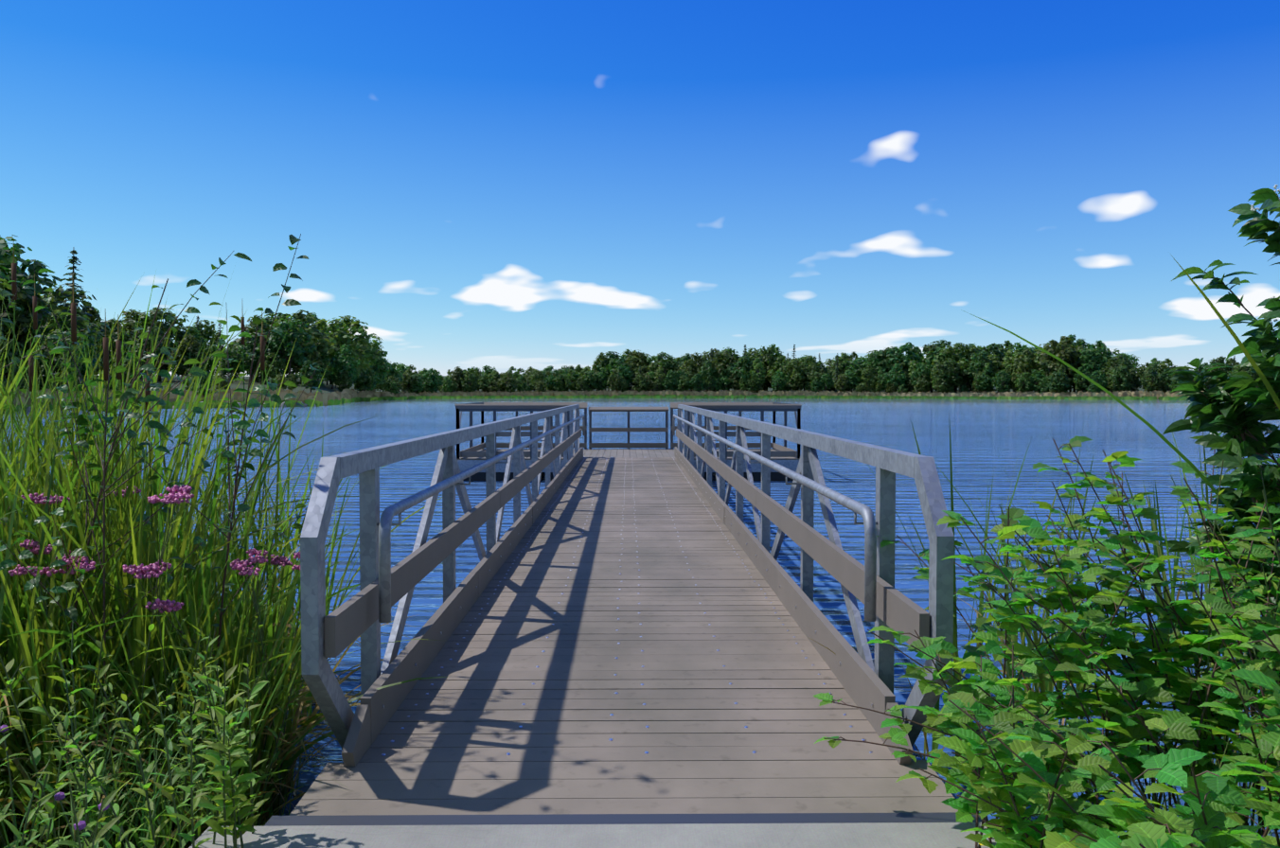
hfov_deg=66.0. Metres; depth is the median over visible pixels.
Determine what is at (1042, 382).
broad tree
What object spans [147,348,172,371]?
broad tree
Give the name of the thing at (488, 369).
broad tree
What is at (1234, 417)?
tree
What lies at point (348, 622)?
gangway rail boards
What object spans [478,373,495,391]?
broad tree
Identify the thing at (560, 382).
broad tree
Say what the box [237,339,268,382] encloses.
broad tree
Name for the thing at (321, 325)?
birch tree
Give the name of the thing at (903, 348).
broad tree
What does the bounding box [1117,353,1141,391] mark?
broad tree
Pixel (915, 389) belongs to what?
broad tree
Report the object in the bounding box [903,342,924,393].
broad tree
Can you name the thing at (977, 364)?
broad tree
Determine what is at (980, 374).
broad tree
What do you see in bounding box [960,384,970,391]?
broad tree
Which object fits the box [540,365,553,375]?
broad tree
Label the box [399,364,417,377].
broad tree
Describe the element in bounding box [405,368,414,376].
broad tree
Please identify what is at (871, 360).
broad tree
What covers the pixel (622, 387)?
broad tree
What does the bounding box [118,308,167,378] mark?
broad tree
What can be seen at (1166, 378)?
broad tree
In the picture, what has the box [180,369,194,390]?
broad tree
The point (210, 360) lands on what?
broad tree
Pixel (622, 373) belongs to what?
broad tree
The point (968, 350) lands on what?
broad tree
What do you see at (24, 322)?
broad tree
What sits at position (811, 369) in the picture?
broad tree
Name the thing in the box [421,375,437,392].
broad tree
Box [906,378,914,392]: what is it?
broad tree
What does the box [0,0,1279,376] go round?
sky
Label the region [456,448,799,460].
platform deck
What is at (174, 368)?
broad tree
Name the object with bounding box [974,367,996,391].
broad tree
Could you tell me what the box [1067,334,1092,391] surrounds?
broad tree
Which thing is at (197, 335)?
broad tree
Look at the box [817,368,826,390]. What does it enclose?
broad tree
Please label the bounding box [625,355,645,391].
broad tree
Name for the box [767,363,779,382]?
birch tree
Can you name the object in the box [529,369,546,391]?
broad tree
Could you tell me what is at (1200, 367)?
broad tree
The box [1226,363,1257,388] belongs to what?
broad tree
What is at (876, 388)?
broad tree
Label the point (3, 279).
broad tree
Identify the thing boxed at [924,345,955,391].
broad tree
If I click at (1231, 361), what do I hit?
broad tree
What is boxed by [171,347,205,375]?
broad tree
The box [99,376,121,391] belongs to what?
broad tree
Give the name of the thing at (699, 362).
broad tree
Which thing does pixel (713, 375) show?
broad tree
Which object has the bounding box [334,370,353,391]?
broad tree
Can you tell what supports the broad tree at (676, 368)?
on the terrain ground at (325, 388)
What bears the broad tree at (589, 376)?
on the terrain ground at (325, 388)
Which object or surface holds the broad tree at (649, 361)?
on the terrain ground at (325, 388)
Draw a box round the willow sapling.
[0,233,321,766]
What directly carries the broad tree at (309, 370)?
on the terrain ground at (325, 388)
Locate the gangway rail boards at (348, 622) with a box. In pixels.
[324,428,929,766]
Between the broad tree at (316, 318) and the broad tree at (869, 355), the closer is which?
the broad tree at (316, 318)
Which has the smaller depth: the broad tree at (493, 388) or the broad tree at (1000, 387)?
the broad tree at (1000, 387)
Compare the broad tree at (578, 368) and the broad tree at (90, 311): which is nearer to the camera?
the broad tree at (90, 311)
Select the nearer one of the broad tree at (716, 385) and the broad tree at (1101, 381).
the broad tree at (1101, 381)
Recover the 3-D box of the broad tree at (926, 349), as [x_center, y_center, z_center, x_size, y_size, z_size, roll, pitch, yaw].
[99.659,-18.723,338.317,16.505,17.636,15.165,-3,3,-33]
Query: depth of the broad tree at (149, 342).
183.79 m
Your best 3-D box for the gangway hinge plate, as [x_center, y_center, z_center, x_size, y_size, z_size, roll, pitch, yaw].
[-0.037,1.250,3.091,2.250,0.020,0.075,0,2,-1]
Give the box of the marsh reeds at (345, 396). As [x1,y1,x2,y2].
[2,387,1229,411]
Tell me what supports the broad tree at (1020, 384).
on the terrain ground at (325, 388)
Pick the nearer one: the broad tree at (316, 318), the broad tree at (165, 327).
the broad tree at (165, 327)
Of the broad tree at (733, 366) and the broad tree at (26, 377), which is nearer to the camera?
the broad tree at (26, 377)
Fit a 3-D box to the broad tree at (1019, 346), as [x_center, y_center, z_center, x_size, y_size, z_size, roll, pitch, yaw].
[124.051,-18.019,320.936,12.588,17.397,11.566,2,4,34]
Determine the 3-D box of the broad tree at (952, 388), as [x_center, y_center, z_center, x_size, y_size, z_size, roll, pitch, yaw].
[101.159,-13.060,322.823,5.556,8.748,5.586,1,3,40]
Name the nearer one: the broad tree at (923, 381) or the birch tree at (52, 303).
the birch tree at (52, 303)
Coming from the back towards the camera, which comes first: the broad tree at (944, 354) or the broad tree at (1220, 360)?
the broad tree at (944, 354)
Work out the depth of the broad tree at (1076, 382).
293.01 m
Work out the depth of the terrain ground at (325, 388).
203.86 m
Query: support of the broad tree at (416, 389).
on the terrain ground at (325, 388)
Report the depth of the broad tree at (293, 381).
156.29 m
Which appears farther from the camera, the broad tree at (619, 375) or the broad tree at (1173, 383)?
the broad tree at (619, 375)
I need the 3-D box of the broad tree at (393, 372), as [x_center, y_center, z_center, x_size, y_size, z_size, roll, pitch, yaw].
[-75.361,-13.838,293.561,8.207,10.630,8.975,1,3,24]
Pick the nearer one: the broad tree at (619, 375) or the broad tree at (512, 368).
the broad tree at (619, 375)
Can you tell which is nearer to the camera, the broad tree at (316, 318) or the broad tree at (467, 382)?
the broad tree at (316, 318)
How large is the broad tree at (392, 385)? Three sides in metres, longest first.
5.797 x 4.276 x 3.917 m
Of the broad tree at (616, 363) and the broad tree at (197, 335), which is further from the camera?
the broad tree at (616, 363)
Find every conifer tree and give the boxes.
[52,249,102,390]
[195,316,204,370]
[212,323,231,377]
[626,360,633,391]
[741,344,746,391]
[831,353,840,392]
[1041,355,1052,392]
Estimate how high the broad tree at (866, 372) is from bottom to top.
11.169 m
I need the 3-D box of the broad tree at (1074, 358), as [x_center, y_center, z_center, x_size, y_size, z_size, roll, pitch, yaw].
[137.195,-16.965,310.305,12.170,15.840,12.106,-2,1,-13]
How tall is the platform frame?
0.250 m
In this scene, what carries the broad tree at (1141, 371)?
on the terrain ground at (325, 388)
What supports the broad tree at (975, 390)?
on the terrain ground at (325, 388)
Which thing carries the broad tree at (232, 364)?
on the terrain ground at (325, 388)
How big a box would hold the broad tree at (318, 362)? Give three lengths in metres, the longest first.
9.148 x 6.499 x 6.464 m
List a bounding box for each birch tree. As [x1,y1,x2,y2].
[39,293,61,338]
[271,313,293,380]
[312,319,333,381]
[464,369,479,385]
[545,384,552,391]
[598,367,607,383]
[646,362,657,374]
[654,365,665,387]
[748,357,765,385]
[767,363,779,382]
[892,360,906,389]
[907,346,921,367]
[907,360,919,385]
[980,363,994,380]
[1002,349,1023,391]
[1010,362,1027,390]
[1057,364,1067,377]
[1149,357,1160,373]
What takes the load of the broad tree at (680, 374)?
on the terrain ground at (325, 388)
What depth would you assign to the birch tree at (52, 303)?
135.90 m
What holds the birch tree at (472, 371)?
on the terrain ground at (325, 388)
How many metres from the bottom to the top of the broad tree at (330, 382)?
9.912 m
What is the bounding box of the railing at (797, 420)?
[456,402,800,459]
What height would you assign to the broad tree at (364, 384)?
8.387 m
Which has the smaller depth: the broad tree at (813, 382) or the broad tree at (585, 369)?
the broad tree at (813, 382)
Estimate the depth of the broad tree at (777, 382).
348.76 m
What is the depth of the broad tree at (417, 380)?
310.74 m
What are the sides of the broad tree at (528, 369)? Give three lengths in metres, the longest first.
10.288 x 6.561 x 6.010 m
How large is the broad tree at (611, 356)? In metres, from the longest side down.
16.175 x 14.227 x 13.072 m
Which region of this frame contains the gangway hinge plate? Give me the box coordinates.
[264,812,985,826]
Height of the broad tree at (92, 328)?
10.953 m
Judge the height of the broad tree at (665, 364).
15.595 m
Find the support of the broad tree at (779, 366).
on the terrain ground at (325, 388)
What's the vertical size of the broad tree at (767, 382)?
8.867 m
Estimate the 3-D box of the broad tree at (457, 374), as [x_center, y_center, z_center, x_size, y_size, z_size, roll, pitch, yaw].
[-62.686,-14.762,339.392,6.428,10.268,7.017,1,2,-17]
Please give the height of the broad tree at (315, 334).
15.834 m
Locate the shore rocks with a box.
[26,401,323,411]
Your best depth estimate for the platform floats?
20.63 m
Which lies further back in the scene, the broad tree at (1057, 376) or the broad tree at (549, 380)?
the broad tree at (549, 380)
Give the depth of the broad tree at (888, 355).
343.05 m
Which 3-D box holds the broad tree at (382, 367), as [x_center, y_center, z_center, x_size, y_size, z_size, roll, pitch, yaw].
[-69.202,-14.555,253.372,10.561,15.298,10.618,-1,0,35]
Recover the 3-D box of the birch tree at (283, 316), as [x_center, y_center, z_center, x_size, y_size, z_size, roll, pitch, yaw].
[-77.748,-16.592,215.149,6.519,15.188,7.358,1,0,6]
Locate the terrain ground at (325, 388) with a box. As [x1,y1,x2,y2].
[10,374,1261,840]
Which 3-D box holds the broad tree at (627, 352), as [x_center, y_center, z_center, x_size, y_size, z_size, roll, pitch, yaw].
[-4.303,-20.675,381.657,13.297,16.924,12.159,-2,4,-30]
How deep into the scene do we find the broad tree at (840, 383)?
339.74 m
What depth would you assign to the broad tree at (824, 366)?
362.62 m
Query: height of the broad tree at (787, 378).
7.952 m
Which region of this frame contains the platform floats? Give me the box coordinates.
[462,472,793,480]
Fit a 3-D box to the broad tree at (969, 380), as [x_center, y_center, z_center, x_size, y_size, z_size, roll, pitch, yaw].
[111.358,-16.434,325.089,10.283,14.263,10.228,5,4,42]
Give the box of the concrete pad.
[188,822,1037,847]
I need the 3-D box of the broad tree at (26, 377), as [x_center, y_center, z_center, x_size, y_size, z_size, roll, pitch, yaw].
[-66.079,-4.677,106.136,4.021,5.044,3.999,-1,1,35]
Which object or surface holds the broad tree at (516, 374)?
on the terrain ground at (325, 388)
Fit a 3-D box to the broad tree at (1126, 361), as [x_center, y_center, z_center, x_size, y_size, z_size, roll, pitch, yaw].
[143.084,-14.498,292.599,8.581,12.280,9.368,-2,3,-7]
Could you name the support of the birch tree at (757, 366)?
on the terrain ground at (325, 388)
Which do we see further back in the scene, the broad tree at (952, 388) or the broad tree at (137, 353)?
the broad tree at (952, 388)
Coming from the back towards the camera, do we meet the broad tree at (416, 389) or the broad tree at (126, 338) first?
the broad tree at (416, 389)
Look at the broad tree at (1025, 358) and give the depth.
311.60 m
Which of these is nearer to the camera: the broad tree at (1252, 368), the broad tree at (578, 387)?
the broad tree at (1252, 368)
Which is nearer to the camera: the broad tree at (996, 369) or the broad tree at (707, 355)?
the broad tree at (996, 369)
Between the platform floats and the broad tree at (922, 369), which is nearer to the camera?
the platform floats
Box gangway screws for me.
[381,459,872,755]
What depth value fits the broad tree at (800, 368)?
348.60 m
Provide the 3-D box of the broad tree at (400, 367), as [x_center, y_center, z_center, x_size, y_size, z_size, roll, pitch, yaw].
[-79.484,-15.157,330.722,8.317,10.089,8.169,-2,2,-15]
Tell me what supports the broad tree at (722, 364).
on the terrain ground at (325, 388)
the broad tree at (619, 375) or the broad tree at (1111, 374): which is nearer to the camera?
the broad tree at (1111, 374)
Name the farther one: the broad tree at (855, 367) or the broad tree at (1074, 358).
the broad tree at (855, 367)
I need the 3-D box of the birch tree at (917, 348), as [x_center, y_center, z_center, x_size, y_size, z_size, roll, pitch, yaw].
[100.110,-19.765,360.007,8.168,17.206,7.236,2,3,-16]
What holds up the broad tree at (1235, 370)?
on the terrain ground at (325, 388)
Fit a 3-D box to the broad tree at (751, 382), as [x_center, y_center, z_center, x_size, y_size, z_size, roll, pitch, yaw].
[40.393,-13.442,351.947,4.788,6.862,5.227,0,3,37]
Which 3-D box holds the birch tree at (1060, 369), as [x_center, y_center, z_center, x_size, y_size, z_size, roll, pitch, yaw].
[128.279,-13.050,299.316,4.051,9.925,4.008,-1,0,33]
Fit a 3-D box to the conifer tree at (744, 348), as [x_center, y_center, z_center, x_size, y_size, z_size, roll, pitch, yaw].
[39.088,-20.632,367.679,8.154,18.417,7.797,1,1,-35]
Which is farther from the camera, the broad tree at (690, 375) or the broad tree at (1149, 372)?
the broad tree at (690, 375)
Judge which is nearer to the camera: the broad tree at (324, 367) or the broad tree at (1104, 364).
the broad tree at (324, 367)
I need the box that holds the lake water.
[0,398,1279,847]
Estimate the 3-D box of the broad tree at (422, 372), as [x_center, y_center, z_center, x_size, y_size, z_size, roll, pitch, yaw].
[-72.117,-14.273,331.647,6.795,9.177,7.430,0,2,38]
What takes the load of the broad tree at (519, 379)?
on the terrain ground at (325, 388)
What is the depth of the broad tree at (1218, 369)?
268.96 m
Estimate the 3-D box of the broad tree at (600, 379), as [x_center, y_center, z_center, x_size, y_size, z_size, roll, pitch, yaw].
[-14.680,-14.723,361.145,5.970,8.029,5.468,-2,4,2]
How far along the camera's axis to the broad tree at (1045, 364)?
308.38 m
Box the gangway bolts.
[382,453,872,708]
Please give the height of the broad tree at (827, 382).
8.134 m
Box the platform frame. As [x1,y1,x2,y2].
[457,450,799,472]
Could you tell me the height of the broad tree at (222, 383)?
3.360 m
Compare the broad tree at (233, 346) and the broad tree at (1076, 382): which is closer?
the broad tree at (233, 346)
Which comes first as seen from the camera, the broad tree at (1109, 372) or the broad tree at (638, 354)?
the broad tree at (1109, 372)
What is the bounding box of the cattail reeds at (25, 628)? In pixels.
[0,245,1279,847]
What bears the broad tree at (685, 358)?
on the terrain ground at (325, 388)
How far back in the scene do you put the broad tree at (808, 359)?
354.02 m
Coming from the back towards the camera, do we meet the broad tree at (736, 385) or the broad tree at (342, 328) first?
the broad tree at (736, 385)
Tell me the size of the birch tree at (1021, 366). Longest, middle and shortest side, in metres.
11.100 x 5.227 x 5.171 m
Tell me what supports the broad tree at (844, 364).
on the terrain ground at (325, 388)
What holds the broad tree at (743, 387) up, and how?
on the terrain ground at (325, 388)
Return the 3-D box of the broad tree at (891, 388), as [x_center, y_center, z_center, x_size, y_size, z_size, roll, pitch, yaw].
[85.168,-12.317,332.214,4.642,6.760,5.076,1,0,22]
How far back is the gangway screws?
5.37 m
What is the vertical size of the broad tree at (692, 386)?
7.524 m
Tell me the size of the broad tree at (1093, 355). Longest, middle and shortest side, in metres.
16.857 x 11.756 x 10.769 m
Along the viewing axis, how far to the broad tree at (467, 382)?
336.73 m
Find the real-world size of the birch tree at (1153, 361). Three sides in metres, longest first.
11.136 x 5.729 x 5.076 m
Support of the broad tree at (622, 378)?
on the terrain ground at (325, 388)
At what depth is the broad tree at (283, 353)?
208.09 m
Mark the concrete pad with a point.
(902, 835)
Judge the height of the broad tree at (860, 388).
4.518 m
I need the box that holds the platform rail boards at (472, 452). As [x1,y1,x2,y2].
[454,402,801,457]
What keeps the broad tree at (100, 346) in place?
on the terrain ground at (325, 388)
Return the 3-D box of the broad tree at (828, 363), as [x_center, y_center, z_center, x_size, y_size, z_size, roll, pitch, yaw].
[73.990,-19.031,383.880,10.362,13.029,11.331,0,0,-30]
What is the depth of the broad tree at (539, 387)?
349.19 m
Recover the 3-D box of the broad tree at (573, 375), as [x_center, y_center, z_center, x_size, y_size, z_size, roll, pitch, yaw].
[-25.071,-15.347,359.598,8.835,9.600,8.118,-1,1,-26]
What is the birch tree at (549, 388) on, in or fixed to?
on the terrain ground at (325, 388)
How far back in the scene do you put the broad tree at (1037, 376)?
303.43 m
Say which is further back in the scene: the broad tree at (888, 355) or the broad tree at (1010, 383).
the broad tree at (888, 355)
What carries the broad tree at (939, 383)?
on the terrain ground at (325, 388)
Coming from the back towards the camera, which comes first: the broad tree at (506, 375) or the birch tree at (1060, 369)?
the broad tree at (506, 375)
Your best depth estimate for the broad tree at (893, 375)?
332.38 m
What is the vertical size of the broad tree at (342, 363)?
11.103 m
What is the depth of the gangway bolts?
6.02 m
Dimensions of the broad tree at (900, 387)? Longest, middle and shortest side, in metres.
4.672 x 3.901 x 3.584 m
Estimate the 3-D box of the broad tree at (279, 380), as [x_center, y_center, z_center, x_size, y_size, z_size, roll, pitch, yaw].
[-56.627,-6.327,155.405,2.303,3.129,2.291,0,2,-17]
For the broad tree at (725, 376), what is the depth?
356.88 m
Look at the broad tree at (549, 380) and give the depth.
354.67 m
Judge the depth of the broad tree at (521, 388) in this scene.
348.16 m
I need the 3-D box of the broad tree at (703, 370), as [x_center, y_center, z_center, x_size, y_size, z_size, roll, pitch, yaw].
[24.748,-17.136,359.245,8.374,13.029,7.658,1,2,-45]
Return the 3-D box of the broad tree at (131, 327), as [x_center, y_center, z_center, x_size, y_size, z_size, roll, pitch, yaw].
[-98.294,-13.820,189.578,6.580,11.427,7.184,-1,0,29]
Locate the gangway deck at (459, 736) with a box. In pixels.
[288,457,958,816]
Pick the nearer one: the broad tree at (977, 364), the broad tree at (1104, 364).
the broad tree at (1104, 364)
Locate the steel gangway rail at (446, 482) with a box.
[300,404,954,749]
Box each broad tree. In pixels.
[0,234,62,353]
[0,235,48,316]
[0,270,11,341]
[0,277,52,370]
[0,282,11,327]
[0,337,27,392]
[0,373,12,399]
[4,357,45,391]
[33,329,87,393]
[36,327,96,389]
[37,283,106,356]
[43,309,104,370]
[88,318,138,375]
[92,342,103,373]
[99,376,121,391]
[100,331,126,367]
[108,355,140,387]
[112,322,140,348]
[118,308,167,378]
[124,377,142,391]
[127,306,195,381]
[129,344,152,380]
[135,326,169,378]
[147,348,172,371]
[167,346,187,381]
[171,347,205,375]
[175,334,206,376]
[177,325,210,369]
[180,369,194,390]
[189,371,214,397]
[192,320,225,370]
[202,344,222,376]
[213,372,231,390]
[218,347,242,383]
[223,343,246,381]
[233,315,273,382]
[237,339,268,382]
[241,329,283,384]
[252,312,283,379]
[253,362,265,384]
[259,353,285,379]
[265,318,316,379]
[267,378,279,390]
[270,309,331,384]
[275,373,286,390]
[280,327,300,378]
[285,373,299,391]
[287,341,322,381]
[296,360,323,392]
[302,312,331,380]
[312,352,332,382]
[318,315,382,386]
[319,344,338,389]
[328,343,361,385]
[333,320,357,353]
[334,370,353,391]
[350,337,391,391]
[352,367,375,391]
[354,371,378,391]
[374,374,389,391]
[381,360,403,385]
[383,379,398,395]
[384,375,402,392]
[388,362,404,389]
[396,364,411,373]
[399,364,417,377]
[400,373,414,392]
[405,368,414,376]
[405,376,422,392]
[408,373,423,393]
[418,368,436,383]
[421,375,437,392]
[422,368,443,392]
[440,376,453,392]
[445,376,457,391]
[450,366,465,391]
[460,371,478,391]
[474,369,481,391]
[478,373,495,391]
[480,365,496,375]
[487,381,497,392]
[488,370,500,391]
[496,371,518,391]
[504,379,517,392]
[505,366,515,377]
[512,368,525,381]
[515,374,526,390]
[515,376,527,391]
[517,383,525,391]
[523,366,533,386]
[526,369,534,391]
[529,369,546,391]
[534,370,548,391]
[534,380,546,391]
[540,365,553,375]
[545,369,564,391]
[551,373,572,391]
[558,368,575,388]
[560,369,580,391]
[572,364,583,391]
[572,376,587,391]
[578,367,594,385]
[582,377,593,391]
[583,370,599,391]
[592,352,608,384]
[594,373,607,391]
[596,351,625,391]
[604,357,631,385]
[606,370,622,391]
[608,368,629,385]
[611,364,633,389]
[616,375,627,392]
[618,349,631,390]
[618,378,628,391]
[622,350,650,389]
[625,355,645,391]
[630,365,652,388]
[631,369,648,386]
[632,373,650,391]
[641,374,655,391]
[643,355,666,373]
[645,371,657,390]
[647,352,677,391]
[651,379,662,391]
[661,374,672,391]
[665,356,679,390]
[666,370,679,391]
[672,370,688,391]
[675,374,691,391]
[677,353,694,373]
[679,358,700,388]
[682,365,696,381]
[683,352,706,378]
[688,374,703,391]
[690,373,706,391]
[698,359,719,388]
[701,348,719,369]
[703,374,714,391]
[706,368,722,388]
[707,349,737,390]
[709,377,722,391]
[714,347,739,390]
[717,369,734,391]
[726,361,749,390]
[727,367,741,390]
[731,355,757,387]
[739,377,751,391]
[740,347,764,360]
[746,376,758,392]
[751,345,777,391]
[757,383,764,392]
[761,372,770,391]
[765,343,783,370]
[766,355,793,391]
[770,371,786,391]
[770,376,784,391]
[782,358,809,391]
[783,369,806,391]
[783,374,794,391]
[796,355,820,381]
[803,362,819,386]
[803,379,815,391]
[806,371,825,391]
[811,378,821,392]
[817,360,828,373]
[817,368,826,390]
[818,373,834,391]
[823,358,832,369]
[827,352,852,387]
[828,369,838,391]
[834,373,848,392]
[841,371,860,391]
[844,357,870,391]
[845,351,857,371]
[851,355,868,390]
[855,384,864,392]
[859,364,876,391]
[861,351,889,382]
[864,350,878,359]
[869,376,882,392]
[871,368,890,391]
[872,346,905,392]
[872,347,904,375]
[881,344,924,382]
[881,363,906,390]
[885,380,898,392]
[897,369,910,391]
[897,384,907,392]
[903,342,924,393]
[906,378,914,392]
[907,343,942,392]
[909,362,932,391]
[912,384,921,392]
[916,373,932,392]
[921,338,956,361]
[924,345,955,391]
[928,362,953,389]
[931,342,970,392]
[931,358,963,392]
[931,371,956,392]
[934,377,951,392]
[947,372,958,392]
[954,343,979,389]
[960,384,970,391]
[962,353,988,391]
[966,350,995,386]
[971,380,981,392]
[973,342,1006,374]
[973,369,993,391]
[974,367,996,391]
[980,354,1004,391]
[990,340,1014,356]
[991,370,1012,392]
[995,367,1014,392]
[1000,341,1035,371]
[1010,348,1048,387]
[1013,372,1035,392]
[1023,369,1046,392]
[1030,343,1069,385]
[1032,342,1075,373]
[1037,336,1082,380]
[1038,375,1049,393]
[1043,376,1051,392]
[1046,372,1070,392]
[1047,371,1069,393]
[1066,344,1094,392]
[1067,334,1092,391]
[1072,366,1090,392]
[1072,373,1089,391]
[1077,340,1114,390]
[1085,370,1108,392]
[1090,347,1119,367]
[1095,355,1115,391]
[1098,358,1121,391]
[1107,364,1135,391]
[1108,366,1133,391]
[1109,355,1137,379]
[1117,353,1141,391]
[1120,367,1141,391]
[1137,362,1151,389]
[1140,363,1165,391]
[1144,380,1158,392]
[1152,377,1167,391]
[1156,358,1175,392]
[1161,368,1173,391]
[1169,365,1193,385]
[1169,379,1182,392]
[1193,363,1207,382]
[1205,355,1232,386]
[1205,365,1226,385]
[1224,357,1236,373]
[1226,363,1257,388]
[1229,365,1256,390]
[1237,366,1254,388]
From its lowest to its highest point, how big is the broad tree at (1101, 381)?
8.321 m
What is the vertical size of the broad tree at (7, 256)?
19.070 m
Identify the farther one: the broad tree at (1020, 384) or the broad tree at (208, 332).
the broad tree at (1020, 384)
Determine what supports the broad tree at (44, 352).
on the terrain ground at (325, 388)
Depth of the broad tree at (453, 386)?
332.36 m
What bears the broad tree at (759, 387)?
on the terrain ground at (325, 388)
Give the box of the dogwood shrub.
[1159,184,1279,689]
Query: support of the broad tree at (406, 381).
on the terrain ground at (325, 388)
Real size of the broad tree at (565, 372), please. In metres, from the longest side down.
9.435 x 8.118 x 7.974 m
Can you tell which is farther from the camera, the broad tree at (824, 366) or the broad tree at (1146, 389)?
the broad tree at (824, 366)
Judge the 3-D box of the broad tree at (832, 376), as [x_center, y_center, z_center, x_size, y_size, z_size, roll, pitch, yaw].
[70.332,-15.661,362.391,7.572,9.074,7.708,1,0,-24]
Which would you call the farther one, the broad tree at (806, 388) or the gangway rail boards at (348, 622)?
the broad tree at (806, 388)
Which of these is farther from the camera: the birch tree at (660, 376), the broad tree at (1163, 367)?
the birch tree at (660, 376)
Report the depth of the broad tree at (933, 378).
324.17 m
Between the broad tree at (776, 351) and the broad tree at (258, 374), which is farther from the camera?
the broad tree at (776, 351)
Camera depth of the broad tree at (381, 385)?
281.74 m
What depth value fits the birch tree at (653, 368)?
365.56 m
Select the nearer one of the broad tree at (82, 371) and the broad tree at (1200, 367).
the broad tree at (82, 371)
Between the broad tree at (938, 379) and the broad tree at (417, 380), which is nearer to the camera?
the broad tree at (417, 380)
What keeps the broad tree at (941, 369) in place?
on the terrain ground at (325, 388)
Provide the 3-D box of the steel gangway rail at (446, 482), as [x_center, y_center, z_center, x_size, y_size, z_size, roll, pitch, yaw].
[-0.141,0.499,12.227,2.215,1.304,17.782,0,2,-1]
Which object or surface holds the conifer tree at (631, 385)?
on the terrain ground at (325, 388)
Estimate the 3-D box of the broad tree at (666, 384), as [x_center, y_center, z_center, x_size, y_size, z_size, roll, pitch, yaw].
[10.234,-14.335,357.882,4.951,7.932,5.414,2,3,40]
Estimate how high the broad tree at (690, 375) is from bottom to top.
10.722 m
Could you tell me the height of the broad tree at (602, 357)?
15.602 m
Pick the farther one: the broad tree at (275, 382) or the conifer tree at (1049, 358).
the conifer tree at (1049, 358)
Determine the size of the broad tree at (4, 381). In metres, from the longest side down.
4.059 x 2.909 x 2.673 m
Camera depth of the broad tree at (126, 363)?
127.89 m
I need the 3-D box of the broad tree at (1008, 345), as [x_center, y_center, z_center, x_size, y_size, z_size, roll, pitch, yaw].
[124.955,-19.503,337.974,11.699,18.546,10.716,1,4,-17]
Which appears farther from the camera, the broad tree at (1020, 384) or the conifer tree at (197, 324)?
the broad tree at (1020, 384)
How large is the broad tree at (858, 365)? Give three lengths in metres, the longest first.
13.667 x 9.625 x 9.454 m
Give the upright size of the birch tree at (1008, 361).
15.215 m
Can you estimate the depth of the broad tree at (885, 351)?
345.17 m
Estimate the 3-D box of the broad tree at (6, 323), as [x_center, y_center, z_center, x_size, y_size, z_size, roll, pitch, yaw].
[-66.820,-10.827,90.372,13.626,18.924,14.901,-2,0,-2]
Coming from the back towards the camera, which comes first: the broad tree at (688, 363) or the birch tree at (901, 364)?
the broad tree at (688, 363)
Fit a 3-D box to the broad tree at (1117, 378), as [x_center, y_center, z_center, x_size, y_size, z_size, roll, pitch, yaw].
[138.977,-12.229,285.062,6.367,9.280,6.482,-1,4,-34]
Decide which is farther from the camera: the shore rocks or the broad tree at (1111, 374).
the broad tree at (1111, 374)
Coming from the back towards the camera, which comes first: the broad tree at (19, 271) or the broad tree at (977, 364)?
the broad tree at (977, 364)
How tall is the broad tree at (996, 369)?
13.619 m
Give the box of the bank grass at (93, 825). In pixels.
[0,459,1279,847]
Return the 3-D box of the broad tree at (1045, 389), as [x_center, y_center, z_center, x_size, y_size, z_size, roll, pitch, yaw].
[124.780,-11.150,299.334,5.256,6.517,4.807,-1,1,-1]
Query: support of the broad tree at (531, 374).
on the terrain ground at (325, 388)
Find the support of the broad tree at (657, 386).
on the terrain ground at (325, 388)
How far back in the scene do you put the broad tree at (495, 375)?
352.88 m
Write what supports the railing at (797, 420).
on the platform floats
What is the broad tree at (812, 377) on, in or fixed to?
on the terrain ground at (325, 388)
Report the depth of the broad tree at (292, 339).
194.02 m
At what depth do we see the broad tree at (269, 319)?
218.41 m
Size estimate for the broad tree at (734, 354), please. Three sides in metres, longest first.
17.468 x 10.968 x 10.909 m
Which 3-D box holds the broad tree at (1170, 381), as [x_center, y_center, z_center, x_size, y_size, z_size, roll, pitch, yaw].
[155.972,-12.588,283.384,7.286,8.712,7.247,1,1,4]
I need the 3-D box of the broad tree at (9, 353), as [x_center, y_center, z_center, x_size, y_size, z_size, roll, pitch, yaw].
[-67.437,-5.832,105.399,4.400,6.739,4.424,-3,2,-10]
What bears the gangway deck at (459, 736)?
on the terrain ground at (325, 388)
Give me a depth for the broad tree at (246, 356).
194.54 m
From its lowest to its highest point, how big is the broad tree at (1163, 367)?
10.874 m
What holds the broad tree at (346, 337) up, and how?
on the terrain ground at (325, 388)
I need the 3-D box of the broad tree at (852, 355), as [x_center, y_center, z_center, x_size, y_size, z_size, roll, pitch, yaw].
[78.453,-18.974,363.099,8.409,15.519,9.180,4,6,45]
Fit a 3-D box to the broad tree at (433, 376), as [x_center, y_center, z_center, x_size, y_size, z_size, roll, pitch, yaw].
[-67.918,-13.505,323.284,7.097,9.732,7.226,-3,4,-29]
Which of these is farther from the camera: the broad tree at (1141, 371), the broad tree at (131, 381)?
the broad tree at (1141, 371)

